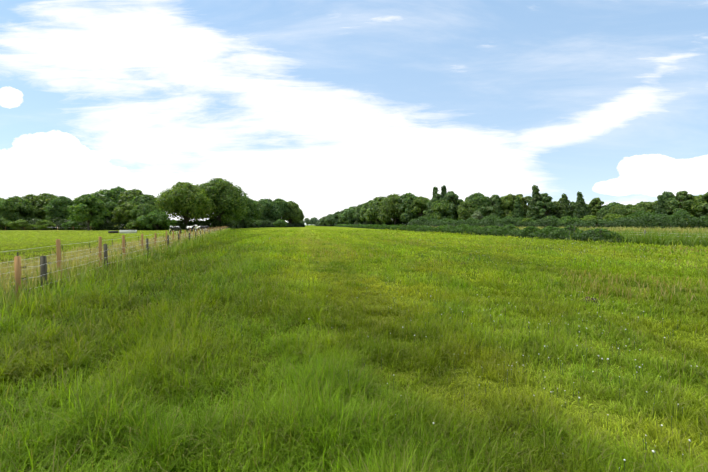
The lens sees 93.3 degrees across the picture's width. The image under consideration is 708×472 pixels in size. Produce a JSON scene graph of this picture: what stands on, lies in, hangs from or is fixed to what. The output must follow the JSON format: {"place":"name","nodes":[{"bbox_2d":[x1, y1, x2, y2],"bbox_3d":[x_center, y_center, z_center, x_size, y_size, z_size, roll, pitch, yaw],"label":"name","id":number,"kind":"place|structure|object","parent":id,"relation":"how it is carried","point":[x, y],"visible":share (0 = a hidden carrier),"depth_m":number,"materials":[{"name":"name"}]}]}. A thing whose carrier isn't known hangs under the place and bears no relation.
{"place":"outdoors","nodes":[
{"label":"outdoors","id":0,"kind":"place"},
{"bbox_2d":[0,225,707,471],"bbox_3d":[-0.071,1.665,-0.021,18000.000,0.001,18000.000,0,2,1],"label":"ground","id":1,"kind":"structure","parent":0,"point":[597,402],"depth_m":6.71,"materials":[{"name":"green plant"}]},
{"bbox_2d":[0,218,13,228],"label":"shrub","id":2,"kind":"object","parent":1,"relation":"on","point":[4,222],"visible":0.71,"depth_m":96.12,"materials":[{"name":"green plant"}]},
{"bbox_2d":[0,196,38,229],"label":"oak tree","id":3,"kind":"object","parent":1,"relation":"on","point":[13,208],"visible":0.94,"depth_m":102.69,"materials":[{"name":"green plant"}]},
{"bbox_2d":[8,219,33,229],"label":"shrub","id":4,"kind":"object","parent":1,"relation":"on","point":[20,224],"visible":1,"depth_m":95.98,"materials":[{"name":"green plant"}]},
{"bbox_2d":[22,194,38,205],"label":"oak tree","id":5,"kind":"object","parent":1,"relation":"on","point":[27,197],"visible":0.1,"depth_m":111.33,"materials":[{"name":"green plant"}]},
{"bbox_2d":[32,220,55,229],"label":"shrub","id":6,"kind":"object","parent":1,"relation":"on","point":[43,224],"visible":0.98,"depth_m":97.53,"materials":[{"name":"green plant"}]},
{"bbox_2d":[28,193,60,225],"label":"oak tree","id":7,"kind":"object","parent":1,"relation":"on","point":[42,201],"visible":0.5,"depth_m":111.01,"materials":[{"name":"green plant"}]},
{"bbox_2d":[44,196,74,219],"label":"oak tree","id":8,"kind":"object","parent":1,"relation":"on","point":[59,206],"visible":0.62,"depth_m":104.17,"materials":[{"name":"green plant"}]},
{"bbox_2d":[5,226,133,229],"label":"fence","id":9,"kind":"object","parent":1,"relation":"on","point":[57,227],"visible":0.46,"depth_m":97.22,"materials":[{"name":"brown wood"}]},
{"bbox_2d":[62,221,81,229],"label":"shrub","id":10,"kind":"object","parent":1,"relation":"on","point":[70,224],"visible":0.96,"depth_m":97.69,"materials":[{"name":"green plant"}]},
{"bbox_2d":[68,194,109,229],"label":"oak tree","id":11,"kind":"object","parent":1,"relation":"on","point":[89,208],"visible":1,"depth_m":92.23,"materials":[{"name":"green plant"}]},
{"bbox_2d":[90,220,109,228],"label":"shrub","id":12,"kind":"object","parent":1,"relation":"on","point":[93,225],"visible":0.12,"depth_m":97.85,"materials":[{"name":"green plant"}]},
{"bbox_2d":[90,189,120,204],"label":"oak tree","id":13,"kind":"object","parent":1,"relation":"on","point":[105,195],"visible":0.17,"depth_m":125.60,"materials":[{"name":"green plant"}]},
{"bbox_2d":[104,201,117,229],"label":"oak tree","id":14,"kind":"object","parent":1,"relation":"on","point":[110,206],"visible":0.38,"depth_m":100.92,"materials":[{"name":"green plant"}]},
{"bbox_2d":[1,227,221,265],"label":"fence","id":15,"kind":"object","parent":1,"relation":"on","point":[92,243],"visible":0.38,"depth_m":15.71,"materials":[{"name":"grey metal"}]},
{"bbox_2d":[0,226,226,286],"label":"fence posts","id":16,"kind":"object","parent":1,"relation":"on","point":[58,251],"visible":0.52,"depth_m":12.62,"materials":[{"name":"brown wood"}]},
{"bbox_2d":[111,186,125,202],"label":"oak tree","id":17,"kind":"object","parent":1,"relation":"on","point":[118,190],"visible":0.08,"depth_m":131.06,"materials":[{"name":"green plant"}]},
{"bbox_2d":[14,227,225,302],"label":"fence","id":18,"kind":"object","parent":1,"relation":"on","point":[42,265],"visible":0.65,"depth_m":7.82,"materials":[{"name":"brown wood"}]},
{"bbox_2d":[111,202,137,229],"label":"oak tree","id":19,"kind":"object","parent":1,"relation":"on","point":[121,212],"visible":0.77,"depth_m":98.28,"materials":[{"name":"green plant"}]},
{"bbox_2d":[119,230,136,232],"bbox_3d":[-42.762,-0.800,63.338,2.600,0.578,1.070,0,2,-11],"label":"water trough","id":20,"kind":"object","parent":1,"relation":"on","point":[127,231],"visible":0.98,"depth_m":62.86,"materials":[{"name":"grey metal"}]},
{"bbox_2d":[117,188,142,204],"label":"oak tree","id":21,"kind":"object","parent":1,"relation":"on","point":[127,196],"visible":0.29,"depth_m":127.52,"materials":[{"name":"green plant"}]},
{"bbox_2d":[126,221,144,229],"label":"shrub","id":22,"kind":"object","parent":1,"relation":"on","point":[133,224],"visible":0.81,"depth_m":95.02,"materials":[{"name":"green plant"}]},
{"bbox_2d":[129,203,159,229],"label":"oak tree","id":23,"kind":"object","parent":1,"relation":"on","point":[135,213],"visible":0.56,"depth_m":96.44,"materials":[{"name":"green plant"}]},
{"bbox_2d":[128,194,166,213],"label":"oak tree","id":24,"kind":"object","parent":1,"relation":"on","point":[143,199],"visible":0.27,"depth_m":123.58,"materials":[{"name":"green plant"}]},
{"bbox_2d":[0,215,304,229],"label":"understorey","id":25,"kind":"object","parent":1,"relation":"on","point":[211,223],"visible":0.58,"depth_m":104.42,"materials":[{"name":"green plant"}]},
{"bbox_2d":[136,210,176,229],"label":"shrub","id":26,"kind":"object","parent":1,"relation":"on","point":[156,219],"visible":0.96,"depth_m":93.99,"materials":[{"name":"green plant"}]},
{"bbox_2d":[169,226,180,233],"bbox_3d":[-30.338,-0.997,56.859,0.710,1.480,2.614,1,2,16],"label":"cow","id":27,"kind":"object","parent":1,"relation":"on","point":[175,228],"visible":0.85,"depth_m":56.38},
{"bbox_2d":[154,182,215,223],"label":"tree","id":28,"kind":"object","parent":1,"relation":"on","point":[189,201],"visible":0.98,"depth_m":102.08,"materials":[{"name":"green plant"}]},
{"bbox_2d":[186,225,197,232],"bbox_3d":[-27.363,-1.091,56.472,2.786,1.633,0.710,1,2,26],"label":"cow","id":29,"kind":"object","parent":1,"relation":"on","point":[188,228],"visible":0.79,"depth_m":56.23},
{"bbox_2d":[195,226,209,230],"bbox_3d":[-28.419,-1.197,62.681,2.614,1.480,0.710,-1,2,-29],"label":"cow","id":30,"kind":"object","parent":1,"relation":"on","point":[203,227],"visible":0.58,"depth_m":62.43},
{"bbox_2d":[196,178,248,226],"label":"tree","id":31,"kind":"object","parent":1,"relation":"on","point":[228,199],"visible":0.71,"depth_m":114.30,"materials":[{"name":"green plant"}]},
{"bbox_2d":[226,196,261,224],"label":"oak tree","id":32,"kind":"object","parent":1,"relation":"on","point":[252,214],"visible":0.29,"depth_m":148.81,"materials":[{"name":"green plant"}]},
{"bbox_2d":[255,200,265,219],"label":"oak tree","id":33,"kind":"object","parent":1,"relation":"on","point":[260,206],"visible":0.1,"depth_m":196.96,"materials":[{"name":"green plant"}]},
{"bbox_2d":[258,199,285,219],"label":"oak tree","id":34,"kind":"object","parent":1,"relation":"on","point":[273,208],"visible":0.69,"depth_m":201.06,"materials":[{"name":"green plant"}]},
{"bbox_2d":[273,219,286,227],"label":"shrub","id":35,"kind":"object","parent":1,"relation":"on","point":[280,223],"visible":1,"depth_m":183.54,"materials":[{"name":"green plant"}]},
{"bbox_2d":[270,198,289,220],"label":"oak tree","id":36,"kind":"object","parent":1,"relation":"on","point":[282,203],"visible":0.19,"depth_m":207.55,"materials":[{"name":"green plant"}]},
{"bbox_2d":[281,201,300,223],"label":"oak tree","id":37,"kind":"object","parent":1,"relation":"on","point":[293,215],"visible":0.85,"depth_m":209.97,"materials":[{"name":"green plant"}]},
{"bbox_2d":[299,209,304,220],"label":"oak tree","id":38,"kind":"object","parent":1,"relation":"on","point":[302,216],"visible":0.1,"depth_m":219.13,"materials":[{"name":"green plant"}]},
{"bbox_2d":[304,218,309,224],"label":"oak tree","id":39,"kind":"object","parent":1,"relation":"on","point":[307,220],"visible":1,"depth_m":437.94,"materials":[{"name":"green plant"}]},
{"bbox_2d":[310,217,317,224],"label":"oak tree","id":40,"kind":"object","parent":1,"relation":"on","point":[313,220],"visible":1,"depth_m":447.01,"materials":[{"name":"green plant"}]},
{"bbox_2d":[320,216,326,225],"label":"oak tree","id":41,"kind":"object","parent":1,"relation":"on","point":[322,221],"visible":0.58,"depth_m":298.27,"materials":[{"name":"green plant"}]},
{"bbox_2d":[324,214,333,225],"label":"oak tree","id":42,"kind":"object","parent":1,"relation":"on","point":[328,217],"visible":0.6,"depth_m":281.12,"materials":[{"name":"green plant"}]},
{"bbox_2d":[331,211,341,223],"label":"oak tree","id":43,"kind":"object","parent":1,"relation":"on","point":[335,219],"visible":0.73,"depth_m":267.05,"materials":[{"name":"green plant"}]},
{"bbox_2d":[338,209,347,223],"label":"oak tree","id":44,"kind":"object","parent":1,"relation":"on","point":[339,216],"visible":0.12,"depth_m":255.10,"materials":[{"name":"green plant"}]},
{"bbox_2d":[341,206,355,223],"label":"oak tree","id":45,"kind":"object","parent":1,"relation":"on","point":[347,217],"visible":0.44,"depth_m":242.70,"materials":[{"name":"green plant"}]},
{"bbox_2d":[353,203,362,222],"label":"oak tree","id":46,"kind":"object","parent":1,"relation":"on","point":[356,214],"visible":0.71,"depth_m":230.90,"materials":[{"name":"green plant"}]},
{"bbox_2d":[360,200,372,224],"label":"oak tree","id":47,"kind":"object","parent":1,"relation":"on","point":[363,209],"visible":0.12,"depth_m":218.62,"materials":[{"name":"green plant"}]},
{"bbox_2d":[363,196,386,223],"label":"oak tree","id":48,"kind":"object","parent":1,"relation":"on","point":[371,213],"visible":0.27,"depth_m":199.64,"materials":[{"name":"green plant"}]},
{"bbox_2d":[376,193,403,224],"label":"tree","id":49,"kind":"object","parent":1,"relation":"on","point":[386,208],"visible":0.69,"depth_m":189.57,"materials":[{"name":"green plant"}]},
{"bbox_2d":[392,193,419,222],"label":"oak tree","id":50,"kind":"object","parent":1,"relation":"on","point":[406,200],"visible":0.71,"depth_m":182.69,"materials":[{"name":"green plant"}]},
{"bbox_2d":[409,196,429,220],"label":"oak tree","id":51,"kind":"object","parent":1,"relation":"on","point":[420,201],"visible":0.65,"depth_m":178.08,"materials":[{"name":"green plant"}]},
{"bbox_2d":[423,200,430,216],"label":"tall tree","id":52,"kind":"object","parent":1,"relation":"on","point":[424,212],"visible":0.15,"depth_m":173.49,"materials":[{"name":"green plant"}]},
{"bbox_2d":[427,187,438,218],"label":"poplar tree","id":53,"kind":"object","parent":1,"relation":"on","point":[435,190],"visible":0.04,"depth_m":167.75,"materials":[{"name":"green plant"}]},
{"bbox_2d":[427,194,440,218],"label":"tall tree","id":54,"kind":"object","parent":1,"relation":"on","point":[431,203],"visible":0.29,"depth_m":166.25,"materials":[{"name":"green plant"}]},
{"bbox_2d":[438,185,447,216],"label":"poplar tree","id":55,"kind":"object","parent":1,"relation":"on","point":[443,191],"visible":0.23,"depth_m":163.69,"materials":[{"name":"green plant"}]},
{"bbox_2d":[430,199,456,219],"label":"oak tree","id":56,"kind":"object","parent":1,"relation":"on","point":[437,207],"visible":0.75,"depth_m":160.63,"materials":[{"name":"green plant"}]},
{"bbox_2d":[443,191,459,219],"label":"tall tree","id":57,"kind":"object","parent":1,"relation":"on","point":[449,195],"visible":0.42,"depth_m":160.42,"materials":[{"name":"green plant"}]},
{"bbox_2d":[456,199,478,219],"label":"oak tree","id":58,"kind":"object","parent":1,"relation":"on","point":[463,209],"visible":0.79,"depth_m":154.32,"materials":[{"name":"green plant"}]},
{"bbox_2d":[241,238,701,471],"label":"clover flowers","id":59,"kind":"object","parent":1,"relation":"on","point":[644,249],"visible":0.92,"depth_m":4.65,"materials":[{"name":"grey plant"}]},
{"bbox_2d":[471,210,482,219],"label":"willow tree","id":60,"kind":"object","parent":1,"relation":"on","point":[477,215],"visible":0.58,"depth_m":121.91,"materials":[{"name":"green plant"}]},
{"bbox_2d":[465,192,491,217],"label":"oak tree","id":61,"kind":"object","parent":1,"relation":"on","point":[478,200],"visible":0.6,"depth_m":152.04,"materials":[{"name":"green plant"}]},
{"bbox_2d":[333,223,630,242],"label":"bramble hedge","id":62,"kind":"object","parent":1,"relation":"on","point":[550,233],"visible":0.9,"depth_m":43.75,"materials":[{"name":"green plant"}]},
{"bbox_2d":[482,202,492,217],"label":"oak tree","id":63,"kind":"object","parent":1,"relation":"on","point":[488,208],"visible":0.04,"depth_m":150.88,"materials":[{"name":"green plant"}]},
{"bbox_2d":[485,194,500,215],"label":"tall tree","id":64,"kind":"object","parent":1,"relation":"on","point":[492,198],"visible":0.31,"depth_m":148.86,"materials":[{"name":"green plant"}]},
{"bbox_2d":[491,195,503,223],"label":"poplar tree","id":65,"kind":"object","parent":1,"relation":"on","point":[496,206],"visible":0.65,"depth_m":145.67,"materials":[{"name":"green plant"}]},
{"bbox_2d":[315,212,700,225],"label":"understorey","id":66,"kind":"object","parent":1,"relation":"on","point":[365,222],"visible":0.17,"depth_m":214.98,"materials":[{"name":"green plant"}]},
{"bbox_2d":[498,194,523,218],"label":"oak tree","id":67,"kind":"object","parent":1,"relation":"on","point":[507,203],"visible":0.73,"depth_m":144.81,"materials":[{"name":"green plant"}]},
{"bbox_2d":[511,196,523,217],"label":"poplar tree","id":68,"kind":"object","parent":1,"relation":"on","point":[518,211],"visible":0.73,"depth_m":139.50,"materials":[{"name":"green plant"}]},
{"bbox_2d":[516,194,527,217],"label":"tall tree","id":69,"kind":"object","parent":1,"relation":"on","point":[525,206],"visible":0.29,"depth_m":147.09,"materials":[{"name":"green plant"}]},
{"bbox_2d":[515,218,535,226],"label":"shrub","id":70,"kind":"object","parent":1,"relation":"on","point":[525,219],"visible":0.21,"depth_m":93.16,"materials":[{"name":"green plant"}]},
{"bbox_2d":[523,196,531,211],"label":"tall tree","id":71,"kind":"object","parent":1,"relation":"on","point":[526,200],"visible":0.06,"depth_m":150.09,"materials":[{"name":"green plant"}]},
{"bbox_2d":[525,185,544,219],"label":"poplar tree","id":72,"kind":"object","parent":1,"relation":"on","point":[532,201],"visible":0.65,"depth_m":135.26,"materials":[{"name":"green plant"}]},
{"bbox_2d":[531,193,556,219],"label":"tall tree","id":73,"kind":"object","parent":1,"relation":"on","point":[545,203],"visible":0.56,"depth_m":132.53,"materials":[{"name":"green plant"}]},
{"bbox_2d":[551,201,559,214],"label":"tall tree","id":74,"kind":"object","parent":1,"relation":"on","point":[557,208],"visible":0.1,"depth_m":134.74,"materials":[{"name":"green plant"}]},
{"bbox_2d":[407,209,707,230],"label":"hedge","id":75,"kind":"object","parent":1,"relation":"on","point":[497,220],"visible":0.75,"depth_m":81.49,"materials":[{"name":"green plant"}]},
{"bbox_2d":[556,193,572,218],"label":"poplar tree","id":76,"kind":"object","parent":1,"relation":"on","point":[564,210],"visible":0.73,"depth_m":129.60,"materials":[{"name":"green plant"}]},
{"bbox_2d":[554,216,579,225],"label":"shrub","id":77,"kind":"object","parent":1,"relation":"on","point":[570,219],"visible":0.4,"depth_m":85.20,"materials":[{"name":"green plant"}]},
{"bbox_2d":[568,201,574,212],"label":"tall tree","id":78,"kind":"object","parent":1,"relation":"on","point":[571,204],"visible":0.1,"depth_m":132.68,"materials":[{"name":"green plant"}]},
{"bbox_2d":[571,191,587,218],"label":"poplar tree","id":79,"kind":"object","parent":1,"relation":"on","point":[580,210],"visible":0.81,"depth_m":126.35,"materials":[{"name":"green plant"}]},
{"bbox_2d":[580,215,602,227],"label":"shrub","id":80,"kind":"object","parent":1,"relation":"on","point":[588,217],"visible":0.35,"depth_m":83.28,"materials":[{"name":"green plant"}]},
{"bbox_2d":[587,197,603,215],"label":"tall tree","id":81,"kind":"object","parent":1,"relation":"on","point":[595,203],"visible":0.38,"depth_m":131.24,"materials":[{"name":"green plant"}]},
{"bbox_2d":[598,202,619,214],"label":"oak tree","id":82,"kind":"object","parent":1,"relation":"on","point":[606,207],"visible":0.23,"depth_m":125.50,"materials":[{"name":"green plant"}]},
{"bbox_2d":[603,214,623,226],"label":"shrub","id":83,"kind":"object","parent":1,"relation":"on","point":[615,216],"visible":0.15,"depth_m":81.81,"materials":[{"name":"green plant"}]},
{"bbox_2d":[607,204,626,216],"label":"oak tree","id":84,"kind":"object","parent":1,"relation":"on","point":[614,209],"visible":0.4,"depth_m":119.50,"materials":[{"name":"green plant"}]},
{"bbox_2d":[616,204,632,215],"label":"oak tree","id":85,"kind":"object","parent":1,"relation":"on","point":[625,209],"visible":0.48,"depth_m":116.78,"materials":[{"name":"green plant"}]},
{"bbox_2d":[622,215,656,227],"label":"shrub","id":86,"kind":"object","parent":1,"relation":"on","point":[632,217],"visible":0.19,"depth_m":77.77,"materials":[{"name":"green plant"}]},
{"bbox_2d":[627,201,654,215],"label":"oak tree","id":87,"kind":"object","parent":1,"relation":"on","point":[644,206],"visible":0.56,"depth_m":112.56,"materials":[{"name":"green plant"}]},
{"bbox_2d":[653,195,668,215],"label":"poplar tree","id":88,"kind":"object","parent":1,"relation":"on","point":[659,207],"visible":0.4,"depth_m":107.60,"materials":[{"name":"green plant"}]},
{"bbox_2d":[645,217,680,227],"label":"shrub","id":89,"kind":"object","parent":1,"relation":"on","point":[662,222],"visible":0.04,"depth_m":75.96,"materials":[{"name":"green plant"}]},
{"bbox_2d":[662,191,674,200],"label":"tall tree","id":90,"kind":"object","parent":1,"relation":"on","point":[666,195],"visible":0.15,"depth_m":114.89,"materials":[{"name":"green plant"}]},
{"bbox_2d":[665,198,679,207],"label":"tall tree","id":91,"kind":"object","parent":1,"relation":"on","point":[666,202],"visible":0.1,"depth_m":108.74,"materials":[{"name":"green plant"}]},
{"bbox_2d":[666,191,693,216],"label":"tall tree","id":92,"kind":"object","parent":1,"relation":"on","point":[673,207],"visible":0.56,"depth_m":104.43,"materials":[{"name":"green plant"}]},
{"bbox_2d":[675,218,698,228],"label":"shrub","id":93,"kind":"object","parent":1,"relation":"on","point":[683,221],"visible":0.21,"depth_m":74.30,"materials":[{"name":"green plant"}]},
{"bbox_2d":[681,199,696,216],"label":"tall tree","id":94,"kind":"object","parent":1,"relation":"on","point":[692,212],"visible":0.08,"depth_m":103.25,"materials":[{"name":"green plant"}]},
{"bbox_2d":[679,194,707,217],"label":"oak tree","id":95,"kind":"object","parent":1,"relation":"on","point":[698,201],"visible":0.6,"depth_m":101.29,"materials":[{"name":"green plant"}]},
{"bbox_2d":[695,192,707,216],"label":"tall tree","id":96,"kind":"object","parent":1,"relation":"on","point":[705,196],"visible":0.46,"depth_m":99.74,"materials":[{"name":"green plant"}]},
{"bbox_2d":[0,0,707,224],"label":"sky","id":97,"kind":"structure","parent":0,"point":[325,107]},
{"bbox_2d":[425,225,707,246],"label":"tall grass","id":98,"kind":"structure","parent":0,"point":[655,236],"depth_m":30.04,"materials":[{"name":"green plant"}]},
{"bbox_2d":[582,296,598,302],"bbox_3d":[5.130,1.389,7.280,0.434,0.130,0.371,0,2,1],"label":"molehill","id":99,"kind":"object","parent":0,"point":[591,298],"visible":0.33,"depth_m":7.18,"materials":[{"name":"soil"}]}
]}

